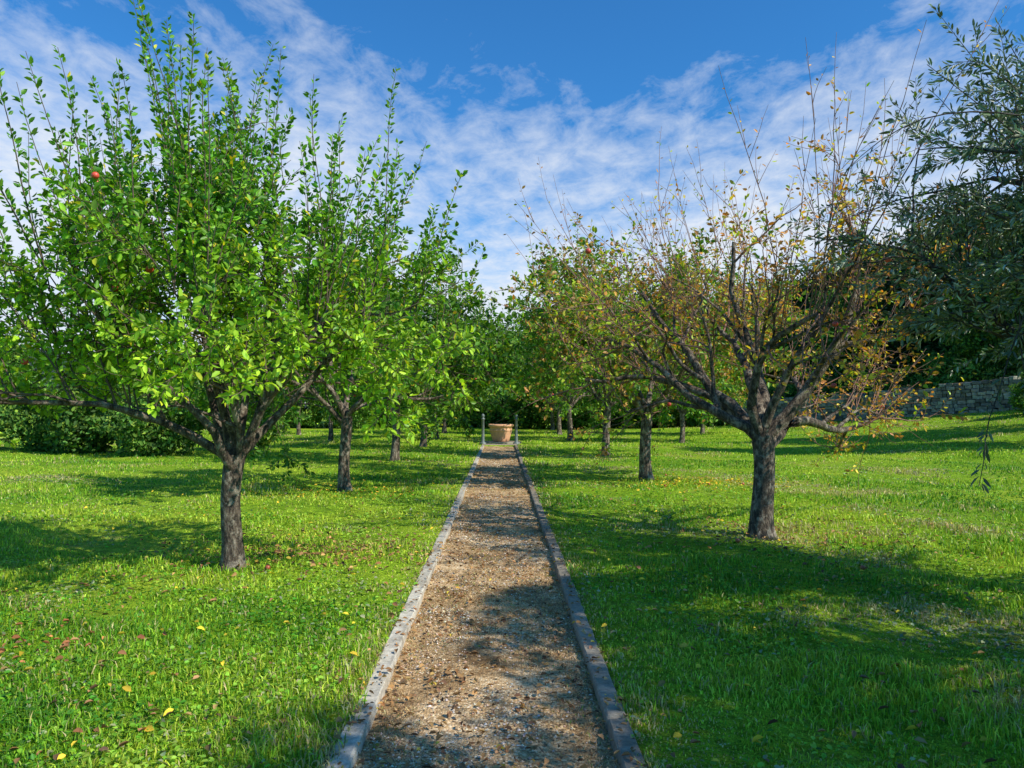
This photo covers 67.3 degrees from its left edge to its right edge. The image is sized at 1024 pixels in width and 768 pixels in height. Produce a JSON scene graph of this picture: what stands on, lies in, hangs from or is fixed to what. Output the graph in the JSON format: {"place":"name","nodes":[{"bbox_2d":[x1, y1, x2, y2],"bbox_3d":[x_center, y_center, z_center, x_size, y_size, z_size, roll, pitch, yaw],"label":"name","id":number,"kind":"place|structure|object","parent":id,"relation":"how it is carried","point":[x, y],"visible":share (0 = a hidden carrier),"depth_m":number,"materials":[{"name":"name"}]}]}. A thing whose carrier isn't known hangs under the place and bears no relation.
{"place":"outdoors","nodes":[
{"label":"outdoors","id":0,"kind":"place"},
{"bbox_2d":[4,345,307,410],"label":"hill","id":1,"kind":"structure","parent":0,"point":[55,372],"depth_m":246.28,"materials":[{"name":"green plant"}]},
{"bbox_2d":[353,446,619,767],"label":"gravel path","id":2,"kind":"structure","parent":0,"point":[482,675],"depth_m":4.73,"materials":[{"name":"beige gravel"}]},
{"bbox_2d":[0,444,1023,767],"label":"fallen leaves","id":3,"kind":"object","parent":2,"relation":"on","point":[338,736],"visible":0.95,"depth_m":5.60,"materials":[{"name":"plant"}]},
{"bbox_2d":[0,357,1023,767],"bbox_3d":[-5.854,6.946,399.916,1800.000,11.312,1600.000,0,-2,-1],"label":"ground","id":4,"kind":"structure","parent":0,"point":[874,635],"depth_m":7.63,"materials":[{"name":"green plant"}]},
{"bbox_2d":[0,365,26,441],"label":"shrub","id":5,"kind":"object","parent":4,"relation":"on","point":[7,418],"visible":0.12,"depth_m":27.57,"materials":[{"name":"green plant"}]},
{"bbox_2d":[0,373,78,451],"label":"shrub","id":6,"kind":"object","parent":4,"relation":"on","point":[24,430],"visible":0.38,"depth_m":26.14,"materials":[{"name":"green plant"}]},
{"bbox_2d":[35,361,133,453],"bbox_3d":[-13.929,0.881,25.773,3.671,3.554,3.636,1,-2,-37],"label":"shrub","id":7,"kind":"object","parent":4,"relation":"on","point":[83,435],"visible":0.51,"depth_m":24.80,"materials":[{"name":"green plant"}]},
{"bbox_2d":[96,375,205,456],"bbox_3d":[-11.309,1.046,24.301,3.192,3.090,3.162,0,-2,-1],"label":"shrub","id":8,"kind":"object","parent":4,"relation":"on","point":[160,440],"visible":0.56,"depth_m":23.73,"materials":[{"name":"green plant"}]},
{"bbox_2d":[183,375,277,423],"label":"apple tree","id":9,"kind":"object","parent":4,"relation":"on","point":[208,418],"visible":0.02,"depth_m":23.36,"materials":[{"name":"green plant"}]},
{"bbox_2d":[0,0,484,570],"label":"apple tree","id":10,"kind":"object","parent":4,"relation":"on","point":[214,252],"visible":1,"depth_m":6.92,"materials":[{"name":"green plant"}]},
{"bbox_2d":[209,403,290,450],"bbox_3d":[-9.400,1.269,27.386,2.846,2.781,2.873,1,-2,-25],"label":"shrub","id":11,"kind":"object","parent":4,"relation":"on","point":[263,443],"visible":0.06,"depth_m":27.31,"materials":[{"name":"green plant"}]},
{"bbox_2d":[259,354,339,434],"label":"apple tree","id":12,"kind":"object","parent":4,"relation":"on","point":[298,429],"visible":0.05,"depth_m":41.72,"materials":[{"name":"green plant"}]},
{"bbox_2d":[261,355,401,441],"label":"apple tree","id":13,"kind":"object","parent":4,"relation":"on","point":[325,390],"visible":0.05,"depth_m":33.44,"materials":[{"name":"green plant"}]},
{"bbox_2d":[153,175,537,491],"bbox_3d":[-2.829,-0.999,14.519,7.173,6.169,6.093,1,-2,-18],"label":"apple tree","id":14,"kind":"object","parent":4,"relation":"on","point":[488,360],"visible":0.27,"depth_m":14.34,"materials":[{"name":"green plant"}]},
{"bbox_2d":[324,445,483,767],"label":"stone kerb","id":15,"kind":"structure","parent":4,"relation":"on","point":[359,733],"depth_m":4.84,"materials":[{"name":"grey stone"}]},
{"bbox_2d":[298,265,518,446],"bbox_3d":[-3.517,-0.964,29.263,7.938,6.826,6.742,-1,-2,42],"label":"apple tree","id":16,"kind":"object","parent":4,"relation":"on","point":[424,435],"visible":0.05,"depth_m":27.80,"materials":[{"name":"green plant"}]},
{"bbox_2d":[311,243,516,460],"bbox_3d":[-3.420,-0.950,21.655,7.076,6.426,5.659,-1,-2,43],"label":"apple tree","id":17,"kind":"object","parent":4,"relation":"on","point":[395,447],"visible":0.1,"depth_m":20.91,"materials":[{"name":"green plant"}]},
{"bbox_2d":[376,292,501,438],"bbox_3d":[-3.796,-0.778,36.822,7.620,6.920,6.094,0,-2,0],"label":"apple tree","id":18,"kind":"object","parent":4,"relation":"on","point":[437,434],"depth_m":36.30,"materials":[{"name":"green plant"}]},
{"bbox_2d":[400,364,506,432],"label":"apple tree","id":19,"kind":"object","parent":4,"relation":"on","point":[444,427],"visible":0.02,"depth_m":43.77,"materials":[{"name":"green plant"}]},
{"bbox_2d":[480,414,485,444],"bbox_3d":[-1.168,1.842,30.898,0.260,1.300,0.253,0,-2,-1],"label":"iron post","id":20,"kind":"object","parent":4,"relation":"on","point":[482,431],"visible":0.86,"depth_m":30.85,"materials":[{"name":"grey metal"}]},
{"bbox_2d":[482,444,516,444],"bbox_3d":[-0.505,2.444,30.642,1.400,0.109,0.309,0,-2,-1],"label":"stone step","id":21,"kind":"object","parent":4,"relation":"on","point":[499,444],"visible":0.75,"depth_m":30.50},
{"bbox_2d":[485,441,520,443],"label":"stone plinth","id":22,"kind":"structure","parent":4,"relation":"on","point":[493,442],"depth_m":31.40,"materials":[{"name":"grey stone"}]},
{"bbox_2d":[488,424,513,441],"bbox_3d":[-0.466,2.036,32.153,1.060,0.720,1.060,0,-2,-1],"label":"terracotta pot","id":23,"kind":"object","parent":22,"relation":"on","point":[500,432],"visible":1,"depth_m":31.78,"materials":[{"name":"ceramic"}]},
{"bbox_2d":[0,184,1023,428],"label":"woodland","id":24,"kind":"object","parent":4,"relation":"on","point":[968,346],"visible":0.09,"depth_m":45.99,"materials":[{"name":"green plant"}]},
{"bbox_2d":[513,414,519,444],"bbox_3d":[0.172,1.842,30.917,0.260,1.300,0.253,0,-2,-1],"label":"iron post","id":25,"kind":"object","parent":4,"relation":"on","point":[516,431],"visible":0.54,"depth_m":30.87,"materials":[{"name":"grey metal"}]},
{"bbox_2d":[500,306,609,434],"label":"apple tree","id":26,"kind":"object","parent":4,"relation":"on","point":[559,430],"visible":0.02,"depth_m":42.02,"materials":[{"name":"green plant"}]},
{"bbox_2d":[482,302,632,440],"bbox_3d":[2.320,-0.971,34.465,7.092,7.180,8.349,-1,-2,40],"label":"apple tree","id":27,"kind":"object","parent":4,"relation":"on","point":[565,402],"visible":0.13,"depth_m":33.82,"materials":[{"name":"green plant"}]},
{"bbox_2d":[501,348,616,429],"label":"apple tree","id":28,"kind":"object","parent":4,"relation":"on","point":[552,424],"visible":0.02,"depth_m":49.05,"materials":[{"name":"green plant"}]},
{"bbox_2d":[265,474,865,569],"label":"fallen apples","id":29,"kind":"object","parent":4,"relation":"on","point":[737,540],"visible":0.94,"depth_m":7.54,"materials":[{"name":"red food"}]},
{"bbox_2d":[515,445,644,767],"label":"stone kerb","id":30,"kind":"structure","parent":4,"relation":"on","point":[611,715],"depth_m":4.75,"materials":[{"name":"grey stone"}]},
{"bbox_2d":[505,246,739,456],"bbox_3d":[3.156,-0.982,23.785,7.294,6.624,5.833,0,-2,-9],"label":"apple tree","id":31,"kind":"object","parent":4,"relation":"on","point":[607,410],"visible":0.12,"depth_m":23.88,"materials":[{"name":"green plant"}]},
{"bbox_2d":[610,355,682,423],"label":"apple tree","id":32,"kind":"object","parent":4,"relation":"on","point":[630,403],"depth_m":49.99,"materials":[{"name":"green plant"}]},
{"bbox_2d":[500,212,824,480],"bbox_3d":[2.772,-0.811,16.070,6.421,5.832,6.041,0,-2,-16],"label":"apple tree","id":33,"kind":"object","parent":4,"relation":"on","point":[637,399],"visible":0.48,"depth_m":15.23,"materials":[{"name":"green plant"}]},
{"bbox_2d":[628,337,763,442],"bbox_3d":[7.645,0.101,33.260,5.518,5.012,5.191,-1,-2,38],"label":"apple tree","id":34,"kind":"object","parent":4,"relation":"on","point":[682,412],"visible":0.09,"depth_m":32.96,"materials":[{"name":"green plant"}]},
{"bbox_2d":[672,355,751,433],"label":"apple tree","id":35,"kind":"object","parent":4,"relation":"on","point":[702,429],"visible":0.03,"depth_m":40.57,"materials":[{"name":"green plant"}]},
{"bbox_2d":[475,1,1019,539],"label":"apple tree","id":36,"kind":"object","parent":4,"relation":"on","point":[761,427],"visible":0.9,"depth_m":9.37,"materials":[{"name":"brown plant"}]},
{"bbox_2d":[672,376,1023,424],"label":"stone wall","id":37,"kind":"structure","parent":4,"relation":"on","point":[973,396],"depth_m":36.48,"materials":[{"name":"grey stone"}]},
{"bbox_2d":[776,2,1023,493],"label":"olive tree","id":38,"kind":"object","parent":4,"relation":"on","point":[1011,122],"visible":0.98,"depth_m":7.17,"materials":[{"name":"green plant"}]},
{"bbox_2d":[981,171,1023,370],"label":"holm oak","id":39,"kind":"object","parent":4,"relation":"on","point":[1015,361],"visible":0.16,"depth_m":23.17,"materials":[{"name":"green plant"}]},
{"bbox_2d":[1005,369,1023,412],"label":"shrub","id":40,"kind":"object","parent":4,"relation":"on","point":[1017,399],"visible":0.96,"depth_m":31.08,"materials":[{"name":"green plant"}]},
{"bbox_2d":[0,0,1023,366],"label":"sky","id":41,"kind":"structure","parent":0,"point":[587,89],"materials":[{"name":"blue"}]}
]}

